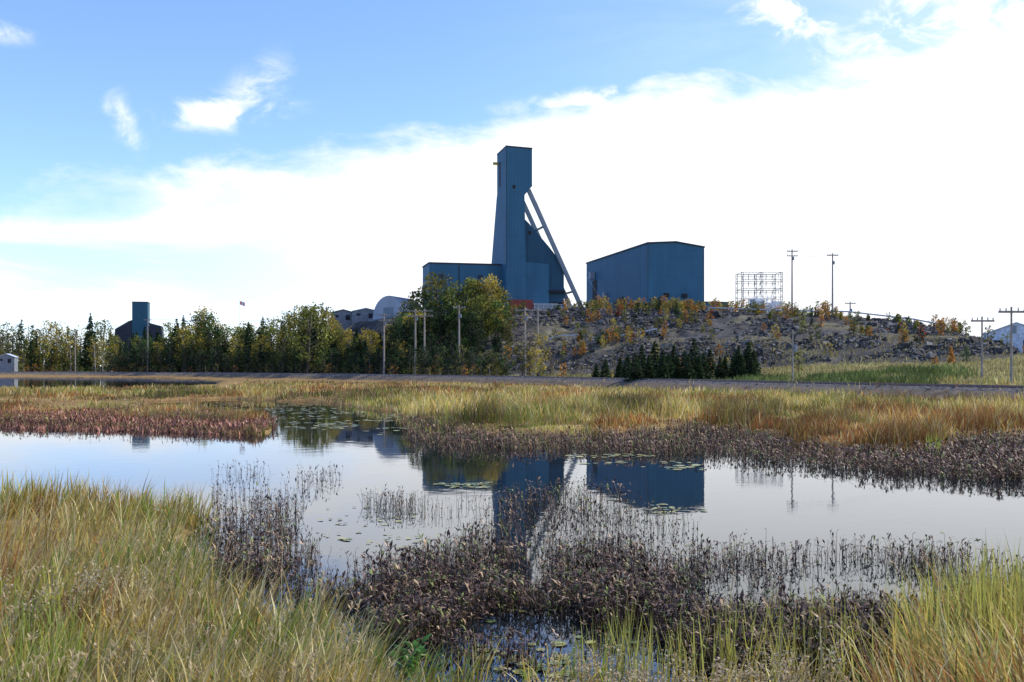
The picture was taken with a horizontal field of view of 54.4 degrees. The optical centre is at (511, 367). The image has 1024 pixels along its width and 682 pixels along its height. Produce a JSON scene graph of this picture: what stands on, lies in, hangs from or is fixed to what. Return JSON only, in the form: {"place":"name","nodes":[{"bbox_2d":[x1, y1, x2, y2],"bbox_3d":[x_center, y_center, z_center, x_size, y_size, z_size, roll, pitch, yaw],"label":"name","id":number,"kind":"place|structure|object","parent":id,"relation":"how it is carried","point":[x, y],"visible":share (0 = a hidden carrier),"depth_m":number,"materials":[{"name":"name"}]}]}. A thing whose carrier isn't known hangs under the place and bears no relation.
{"place":"outdoors","nodes":[
{"label":"outdoors","id":0,"kind":"place"},
{"bbox_2d":[0,377,1023,681],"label":"pond water","id":1,"kind":"structure","parent":0,"point":[720,499],"depth_m":23.14,"materials":[{"name":"blue liquid"}]},
{"bbox_2d":[198,404,706,676],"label":"lily pads","id":2,"kind":"object","parent":1,"relation":"on","point":[520,671],"visible":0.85,"depth_m":17.35,"materials":[{"name":"green plant"}]},
{"bbox_2d":[0,400,1023,681],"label":"pickerelweed patch","id":3,"kind":"object","parent":1,"relation":"in","point":[470,586],"visible":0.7,"depth_m":14.06,"materials":[{"name":"brown plant"}]},
{"bbox_2d":[0,309,1023,681],"bbox_3d":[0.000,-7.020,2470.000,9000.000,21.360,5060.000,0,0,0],"label":"ground","id":4,"kind":"structure","parent":0,"point":[832,325],"depth_m":180.90,"materials":[{"name":"soil"}]},
{"bbox_2d":[0,354,17,370],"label":"walls","id":5,"kind":"structure","parent":4,"relation":"on","point":[5,365],"depth_m":385.79,"materials":[{"name":"metal"}]},
{"bbox_2d":[1,578,110,664],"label":"goldenrod plant","id":6,"kind":"object","parent":4,"relation":"on","point":[27,601],"visible":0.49,"depth_m":9.11,"materials":[{"name":"brown plant"}]},
{"bbox_2d":[0,556,171,639],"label":"goldenrod plant","id":7,"kind":"object","parent":4,"relation":"on","point":[86,580],"visible":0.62,"depth_m":10.03,"materials":[{"name":"beige plant"}]},
{"bbox_2d":[105,335,124,360],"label":"birch tree","id":8,"kind":"object","parent":4,"relation":"on","point":[115,340],"visible":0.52,"depth_m":369.21,"materials":[{"name":"green plant"}]},
{"bbox_2d":[0,313,257,371],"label":"distant tree line","id":9,"kind":"object","parent":4,"relation":"on","point":[87,354],"visible":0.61,"depth_m":410.23,"materials":[{"name":"green plant"}]},
{"bbox_2d":[0,406,274,435],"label":"marsh scrub","id":10,"kind":"object","parent":4,"relation":"on","point":[104,427],"visible":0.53,"depth_m":49.46,"materials":[{"name":"brown plant"}]},
{"bbox_2d":[115,301,163,353],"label":"vent shaft building","id":11,"kind":"structure","parent":4,"relation":"on","point":[140,316],"depth_m":430.62,"materials":[{"name":"blue metal"}]},
{"bbox_2d":[92,612,214,680],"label":"goldenrod plant","id":12,"kind":"object","parent":4,"relation":"on","point":[144,638],"visible":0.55,"depth_m":8.37,"materials":[{"name":"brown plant"}]},
{"bbox_2d":[182,311,211,341],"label":"birch tree","id":13,"kind":"object","parent":4,"relation":"on","point":[191,320],"visible":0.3,"depth_m":333.23,"materials":[{"name":"green plant"}]},
{"bbox_2d":[186,306,218,368],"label":"birch tree","id":14,"kind":"object","parent":4,"relation":"on","point":[201,311],"visible":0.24,"depth_m":333.19,"materials":[{"name":"green plant"}]},
{"bbox_2d":[198,309,221,342],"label":"birch tree","id":15,"kind":"object","parent":4,"relation":"on","point":[203,313],"visible":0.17,"depth_m":331.77,"materials":[{"name":"green plant"}]},
{"bbox_2d":[212,324,235,360],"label":"birch tree","id":16,"kind":"object","parent":4,"relation":"on","point":[226,331],"visible":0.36,"depth_m":320.28,"materials":[{"name":"green plant"}]},
{"bbox_2d":[11,316,513,375],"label":"tree belt","id":17,"kind":"object","parent":4,"relation":"on","point":[195,355],"visible":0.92,"depth_m":275.29,"materials":[{"name":"green plant"}]},
{"bbox_2d":[257,324,278,350],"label":"birch tree","id":18,"kind":"object","parent":4,"relation":"on","point":[271,342],"visible":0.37,"depth_m":297.54,"materials":[{"name":"green plant"}]},
{"bbox_2d":[264,316,287,354],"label":"birch tree","id":19,"kind":"object","parent":4,"relation":"on","point":[272,322],"visible":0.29,"depth_m":298.04,"materials":[{"name":"green plant"}]},
{"bbox_2d":[283,305,312,338],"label":"birch tree","id":20,"kind":"object","parent":4,"relation":"on","point":[298,310],"visible":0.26,"depth_m":283.33,"materials":[{"name":"green plant"}]},
{"bbox_2d":[283,307,335,372],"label":"poplar tree","id":21,"kind":"object","parent":4,"relation":"on","point":[308,356],"visible":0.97,"depth_m":261.38,"materials":[{"name":"green plant"}]},
{"bbox_2d":[302,302,327,342],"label":"birch tree","id":22,"kind":"object","parent":4,"relation":"on","point":[316,308],"visible":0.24,"depth_m":279.30,"materials":[{"name":"green plant"}]},
{"bbox_2d":[313,309,344,346],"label":"birch tree","id":23,"kind":"object","parent":4,"relation":"on","point":[330,321],"visible":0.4,"depth_m":275.42,"materials":[{"name":"green plant"}]},
{"bbox_2d":[331,310,351,329],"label":"walls","id":24,"kind":"structure","parent":4,"relation":"on","point":[345,324],"depth_m":310.73,"materials":[{"name":"metal"}]},
{"bbox_2d":[339,328,355,353],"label":"birch tree","id":25,"kind":"object","parent":4,"relation":"on","point":[348,337],"visible":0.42,"depth_m":268.67,"materials":[{"name":"yellow plant"}]},
{"bbox_2d":[352,309,373,323],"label":"walls","id":26,"kind":"structure","parent":4,"relation":"on","point":[362,317],"depth_m":305.60,"materials":[{"name":"metal"}]},
{"bbox_2d":[362,329,382,353],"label":"birch tree","id":27,"kind":"object","parent":4,"relation":"on","point":[370,339],"visible":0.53,"depth_m":257.27,"materials":[{"name":"yellow plant"}]},
{"bbox_2d":[378,313,389,373],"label":"utility pole","id":28,"kind":"object","parent":4,"relation":"on","point":[384,320],"visible":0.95,"depth_m":225.84,"materials":[{"name":"grey wood"}]},
{"bbox_2d":[351,648,418,681],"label":"broadleaf weed","id":29,"kind":"object","parent":4,"relation":"on","point":[412,670],"visible":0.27,"depth_m":8.69,"materials":[{"name":"green plant"}]},
{"bbox_2d":[375,322,404,353],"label":"poplar tree","id":30,"kind":"object","parent":4,"relation":"on","point":[387,334],"visible":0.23,"depth_m":243.80,"materials":[{"name":"green plant"}]},
{"bbox_2d":[368,296,420,321],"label":"quonset shed","id":31,"kind":"structure","parent":4,"relation":"on","point":[388,305],"depth_m":298.60,"materials":[{"name":"metal"}]},
{"bbox_2d":[387,312,419,348],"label":"poplar tree","id":32,"kind":"object","parent":4,"relation":"on","point":[398,321],"visible":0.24,"depth_m":240.55,"materials":[{"name":"green plant"}]},
{"bbox_2d":[393,301,418,322],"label":"poplar tree","id":33,"kind":"object","parent":4,"relation":"on","point":[404,303],"visible":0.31,"depth_m":261.42,"materials":[{"name":"green plant"}]},
{"bbox_2d":[381,633,444,681],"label":"broadleaf weed","id":34,"kind":"object","parent":4,"relation":"on","point":[420,648],"visible":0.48,"depth_m":8.95,"materials":[{"name":"green plant"}]},
{"bbox_2d":[407,309,432,373],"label":"utility pole","id":35,"kind":"object","parent":4,"relation":"on","point":[415,315],"visible":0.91,"depth_m":218.83,"materials":[{"name":"grey wood"}]},
{"bbox_2d":[92,250,1023,329],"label":"power lines","id":36,"kind":"object","parent":35,"relation":"attached to","point":[527,309],"visible":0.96,"depth_m":227.03,"materials":[{"name":"black metal"}]},
{"bbox_2d":[402,287,439,341],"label":"poplar tree","id":37,"kind":"object","parent":4,"relation":"on","point":[422,301],"visible":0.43,"depth_m":248.81,"materials":[{"name":"green plant"}]},
{"bbox_2d":[408,271,453,341],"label":"poplar tree","id":38,"kind":"object","parent":4,"relation":"on","point":[439,286],"visible":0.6,"depth_m":250.42,"materials":[{"name":"green plant"}]},
{"bbox_2d":[419,311,443,359],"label":"poplar tree","id":39,"kind":"object","parent":4,"relation":"on","point":[431,322],"visible":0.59,"depth_m":234.99,"materials":[{"name":"green plant"}]},
{"bbox_2d":[422,333,441,357],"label":"poplar tree","id":40,"kind":"object","parent":4,"relation":"on","point":[428,338],"visible":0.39,"depth_m":230.47,"materials":[{"name":"green plant"}]},
{"bbox_2d":[432,304,455,350],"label":"poplar tree","id":41,"kind":"object","parent":4,"relation":"on","point":[444,327],"visible":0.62,"depth_m":239.52,"materials":[{"name":"green plant"}]},
{"bbox_2d":[433,287,465,333],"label":"poplar tree","id":42,"kind":"object","parent":4,"relation":"on","point":[443,294],"visible":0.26,"depth_m":249.02,"materials":[{"name":"green plant"}]},
{"bbox_2d":[443,330,461,364],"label":"poplar tree","id":43,"kind":"object","parent":4,"relation":"on","point":[452,337],"visible":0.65,"depth_m":229.80,"materials":[{"name":"green plant"}]},
{"bbox_2d":[443,306,469,344],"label":"poplar tree","id":44,"kind":"object","parent":4,"relation":"on","point":[455,315],"visible":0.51,"depth_m":237.15,"materials":[{"name":"green plant"}]},
{"bbox_2d":[453,305,464,374],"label":"utility pole","id":45,"kind":"object","parent":4,"relation":"on","point":[459,315],"visible":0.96,"depth_m":209.86,"materials":[{"name":"grey wood"}]},
{"bbox_2d":[441,278,479,335],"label":"poplar tree","id":46,"kind":"object","parent":4,"relation":"on","point":[472,291],"visible":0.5,"depth_m":244.03,"materials":[{"name":"green plant"}]},
{"bbox_2d":[423,264,501,312],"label":"walls","id":47,"kind":"structure","parent":4,"relation":"on","point":[467,271],"depth_m":302.62,"materials":[{"name":"blue metal"}]},
{"bbox_2d":[422,262,501,267],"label":"parapet","id":48,"kind":"structure","parent":47,"relation":"on","point":[459,263],"depth_m":302.69,"materials":[{"name":"blue metal"}]},
{"bbox_2d":[449,277,492,327],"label":"poplar tree","id":49,"kind":"object","parent":4,"relation":"on","point":[473,284],"visible":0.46,"depth_m":245.02,"materials":[{"name":"green plant"}]},
{"bbox_2d":[460,310,483,346],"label":"poplar tree","id":50,"kind":"object","parent":4,"relation":"on","point":[468,323],"visible":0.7,"depth_m":232.29,"materials":[{"name":"green plant"}]},
{"bbox_2d":[469,327,488,354],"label":"poplar tree","id":51,"kind":"object","parent":4,"relation":"on","point":[479,338],"visible":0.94,"depth_m":228.96,"materials":[{"name":"green plant"}]},
{"bbox_2d":[466,292,499,345],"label":"poplar tree","id":52,"kind":"object","parent":4,"relation":"on","point":[479,305],"visible":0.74,"depth_m":235.88,"materials":[{"name":"green plant"}]},
{"bbox_2d":[472,273,507,337],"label":"poplar tree","id":53,"kind":"object","parent":4,"relation":"on","point":[491,285],"visible":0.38,"depth_m":245.43,"materials":[{"name":"green plant"}]},
{"bbox_2d":[479,299,513,336],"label":"poplar tree","id":54,"kind":"object","parent":4,"relation":"on","point":[497,304],"visible":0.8,"depth_m":237.04,"materials":[{"name":"green plant"}]},
{"bbox_2d":[492,335,502,352],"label":"poplar tree","id":55,"kind":"object","parent":4,"relation":"on","point":[496,342],"visible":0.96,"depth_m":228.73,"materials":[{"name":"green plant"}]},
{"bbox_2d":[485,286,512,334],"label":"poplar tree","id":56,"kind":"object","parent":4,"relation":"on","point":[504,300],"visible":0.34,"depth_m":249.41,"materials":[{"name":"green plant"}]},
{"bbox_2d":[501,321,513,342],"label":"poplar tree","id":57,"kind":"object","parent":4,"relation":"on","point":[505,330],"visible":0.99,"depth_m":235.45,"materials":[{"name":"green plant"}]},
{"bbox_2d":[0,465,1023,681],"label":"bank grass","id":58,"kind":"structure","parent":4,"relation":"on","point":[963,661],"depth_m":9.48,"materials":[{"name":"green plant"}]},
{"bbox_2d":[0,375,1023,452],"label":"marsh grass","id":59,"kind":"structure","parent":4,"relation":"on","point":[899,418],"depth_m":57.51,"materials":[{"name":"plant"}]},
{"bbox_2d":[0,431,1023,681],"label":"reed stand","id":60,"kind":"object","parent":4,"relation":"on","point":[938,587],"visible":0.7,"depth_m":9.62,"materials":[{"name":"green plant"}]},
{"bbox_2d":[0,371,1023,394],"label":"road","id":61,"kind":"structure","parent":4,"relation":"on","point":[1019,389],"depth_m":125.85,"materials":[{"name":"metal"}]},
{"bbox_2d":[510,341,531,375],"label":"birch tree","id":62,"kind":"object","parent":4,"relation":"on","point":[522,364],"visible":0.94,"depth_m":196.31,"materials":[{"name":"green plant"}]},
{"bbox_2d":[513,329,543,375],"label":"birch tree","id":63,"kind":"object","parent":4,"relation":"on","point":[529,347],"visible":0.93,"depth_m":196.10,"materials":[{"name":"green plant"}]},
{"bbox_2d":[515,308,547,375],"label":"utility pole","id":64,"kind":"object","parent":4,"relation":"on","point":[525,315],"visible":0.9,"depth_m":204.84,"materials":[{"name":"grey wood"}]},
{"bbox_2d":[525,347,541,375],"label":"birch tree","id":65,"kind":"object","parent":4,"relation":"on","point":[535,354],"visible":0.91,"depth_m":194.16,"materials":[{"name":"yellow plant"}]},
{"bbox_2d":[47,308,1023,392],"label":"slope grass","id":66,"kind":"structure","parent":4,"relation":"on","point":[924,373],"depth_m":136.04,"materials":[{"name":"green plant"}]},
{"bbox_2d":[528,332,551,369],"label":"birch tree","id":67,"kind":"object","parent":4,"relation":"on","point":[538,340],"visible":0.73,"depth_m":198.16,"materials":[{"name":"yellow plant"}]},
{"bbox_2d":[491,145,599,309],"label":"mine headframe","id":68,"kind":"object","parent":4,"relation":"on","point":[534,271],"visible":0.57,"depth_m":302.33,"materials":[{"name":"blue metal"}]},
{"bbox_2d":[491,647,665,681],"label":"dried aster","id":69,"kind":"object","parent":4,"relation":"on","point":[582,673],"visible":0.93,"depth_m":8.17,"materials":[{"name":"brown plant"}]},
{"bbox_2d":[599,359,611,377],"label":"spruce tree","id":70,"kind":"object","parent":4,"relation":"on","point":[604,372],"visible":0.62,"depth_m":159.77,"materials":[{"name":"green plant"}]},
{"bbox_2d":[614,357,623,377],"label":"spruce tree","id":71,"kind":"object","parent":4,"relation":"on","point":[619,367],"visible":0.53,"depth_m":157.83,"materials":[{"name":"green plant"}]},
{"bbox_2d":[619,353,632,377],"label":"spruce tree","id":72,"kind":"object","parent":4,"relation":"on","point":[624,374],"visible":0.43,"depth_m":154.88,"materials":[{"name":"green plant"}]},
{"bbox_2d":[623,352,643,381],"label":"spruce tree","id":73,"kind":"object","parent":4,"relation":"on","point":[634,367],"visible":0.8,"depth_m":137.68,"materials":[{"name":"green plant"}]},
{"bbox_2d":[557,638,722,681],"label":"dried aster","id":74,"kind":"object","parent":4,"relation":"on","point":[618,673],"visible":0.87,"depth_m":8.36,"materials":[{"name":"beige plant"}]},
{"bbox_2d":[634,344,650,376],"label":"spruce tree","id":75,"kind":"object","parent":4,"relation":"on","point":[643,362],"visible":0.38,"depth_m":139.84,"materials":[{"name":"green plant"}]},
{"bbox_2d":[587,243,703,308],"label":"walls","id":76,"kind":"structure","parent":4,"relation":"on","point":[657,270],"depth_m":303.64,"materials":[{"name":"blue metal"}]},
{"bbox_2d":[592,280,686,304],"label":"vents and doors","id":77,"kind":"object","parent":76,"relation":"attached to","point":[594,289],"visible":0.34,"depth_m":348.13,"materials":[{"name":"metal"}]},
{"bbox_2d":[586,241,704,263],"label":"roof edge","id":78,"kind":"object","parent":76,"relation":"on","point":[644,244],"visible":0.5,"depth_m":303.82,"materials":[{"name":"blue metal"}]},
{"bbox_2d":[643,355,655,378],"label":"spruce tree","id":79,"kind":"object","parent":4,"relation":"on","point":[649,371],"visible":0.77,"depth_m":136.75,"materials":[{"name":"green plant"}]},
{"bbox_2d":[649,340,659,374],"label":"spruce tree","id":80,"kind":"object","parent":4,"relation":"on","point":[655,360],"visible":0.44,"depth_m":143.85,"materials":[{"name":"green plant"}]},
{"bbox_2d":[654,355,669,378],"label":"spruce tree","id":81,"kind":"object","parent":4,"relation":"on","point":[663,373],"visible":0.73,"depth_m":135.74,"materials":[{"name":"green plant"}]},
{"bbox_2d":[663,353,673,378],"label":"spruce tree","id":82,"kind":"object","parent":4,"relation":"on","point":[668,359],"visible":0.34,"depth_m":138.68,"materials":[{"name":"green plant"}]},
{"bbox_2d":[671,355,682,378],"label":"spruce tree","id":83,"kind":"object","parent":4,"relation":"on","point":[677,373],"visible":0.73,"depth_m":136.79,"materials":[{"name":"green plant"}]},
{"bbox_2d":[682,357,696,378],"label":"spruce tree","id":84,"kind":"object","parent":4,"relation":"on","point":[689,372],"visible":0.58,"depth_m":136.72,"materials":[{"name":"green plant"}]},
{"bbox_2d":[685,338,701,367],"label":"spruce tree","id":85,"kind":"object","parent":4,"relation":"on","point":[694,353],"visible":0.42,"depth_m":144.86,"materials":[{"name":"green plant"}]},
{"bbox_2d":[692,355,705,378],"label":"spruce tree","id":86,"kind":"object","parent":4,"relation":"on","point":[698,369],"visible":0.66,"depth_m":137.74,"materials":[{"name":"green plant"}]},
{"bbox_2d":[619,650,789,681],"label":"dried aster","id":87,"kind":"object","parent":4,"relation":"on","point":[689,671],"visible":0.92,"depth_m":8.15,"materials":[{"name":"beige plant"}]},
{"bbox_2d":[700,353,712,378],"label":"spruce tree","id":88,"kind":"object","parent":4,"relation":"on","point":[707,373],"visible":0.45,"depth_m":142.76,"materials":[{"name":"green plant"}]},
{"bbox_2d":[706,349,715,378],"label":"spruce tree","id":89,"kind":"object","parent":4,"relation":"on","point":[711,370],"visible":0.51,"depth_m":145.79,"materials":[{"name":"green plant"}]},
{"bbox_2d":[713,357,726,378],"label":"spruce tree","id":90,"kind":"object","parent":4,"relation":"on","point":[718,369],"visible":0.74,"depth_m":141.73,"materials":[{"name":"green plant"}]},
{"bbox_2d":[421,295,1023,377],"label":"hillside shrubs","id":91,"kind":"object","parent":4,"relation":"on","point":[660,305],"visible":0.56,"depth_m":226.47,"materials":[{"name":"green plant"}]},
{"bbox_2d":[429,306,1019,370],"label":"rock rubble","id":92,"kind":"object","parent":4,"relation":"on","point":[929,329],"visible":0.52,"depth_m":209.91,"materials":[{"name":"grey stone"}]},
{"bbox_2d":[731,346,743,379],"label":"spruce tree","id":93,"kind":"object","parent":4,"relation":"on","point":[737,354],"visible":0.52,"depth_m":139.86,"materials":[{"name":"green plant"}]},
{"bbox_2d":[734,354,748,377],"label":"spruce tree","id":94,"kind":"object","parent":4,"relation":"on","point":[740,367],"visible":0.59,"depth_m":136.81,"materials":[{"name":"green plant"}]},
{"bbox_2d":[743,341,759,371],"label":"spruce tree","id":95,"kind":"object","parent":4,"relation":"on","point":[748,353],"visible":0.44,"depth_m":142.87,"materials":[{"name":"green plant"}]},
{"bbox_2d":[747,358,757,377],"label":"spruce tree","id":96,"kind":"object","parent":4,"relation":"on","point":[752,367],"visible":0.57,"depth_m":136.85,"materials":[{"name":"green plant"}]},
{"bbox_2d":[746,350,761,375],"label":"spruce tree","id":97,"kind":"object","parent":4,"relation":"on","point":[755,356],"visible":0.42,"depth_m":140.79,"materials":[{"name":"green plant"}]},
{"bbox_2d":[735,272,783,313],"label":"substation gantry","id":98,"kind":"object","parent":4,"relation":"on","point":[774,304],"visible":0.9,"depth_m":271.95,"materials":[{"name":"metal"}]},
{"bbox_2d":[713,642,814,681],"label":"dried aster","id":99,"kind":"object","parent":4,"relation":"on","point":[759,675],"visible":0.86,"depth_m":8.28,"materials":[{"name":"beige plant"}]},
{"bbox_2d":[725,639,850,681],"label":"dried aster","id":100,"kind":"object","parent":4,"relation":"on","point":[826,665],"visible":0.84,"depth_m":8.23,"materials":[{"name":"beige plant"}]},
{"bbox_2d":[787,249,797,308],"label":"utility pole","id":101,"kind":"object","parent":4,"relation":"on","point":[792,255],"visible":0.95,"depth_m":237.86,"materials":[{"name":"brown wood"}]},
{"bbox_2d":[708,307,946,328],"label":"pipeline","id":102,"kind":"object","parent":4,"relation":"on","point":[827,311],"visible":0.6,"depth_m":223.01,"materials":[{"name":"metal"}]},
{"bbox_2d":[971,316,994,377],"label":"utility pole","id":103,"kind":"object","parent":4,"relation":"on","point":[983,335],"visible":0.91,"depth_m":111.88,"materials":[{"name":"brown wood"}]},
{"bbox_2d":[987,323,1023,353],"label":"walls","id":104,"kind":"structure","parent":4,"relation":"on","point":[1018,338],"depth_m":228.17,"materials":[{"name":"metal"}]},
{"bbox_2d":[998,307,1023,384],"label":"utility pole","id":105,"kind":"object","parent":4,"relation":"on","point":[1013,329],"visible":0.93,"depth_m":95.90,"materials":[{"name":"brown wood"}]},
{"bbox_2d":[0,0,1023,365],"label":"sky","id":106,"kind":"structure","parent":0,"point":[178,157],"materials":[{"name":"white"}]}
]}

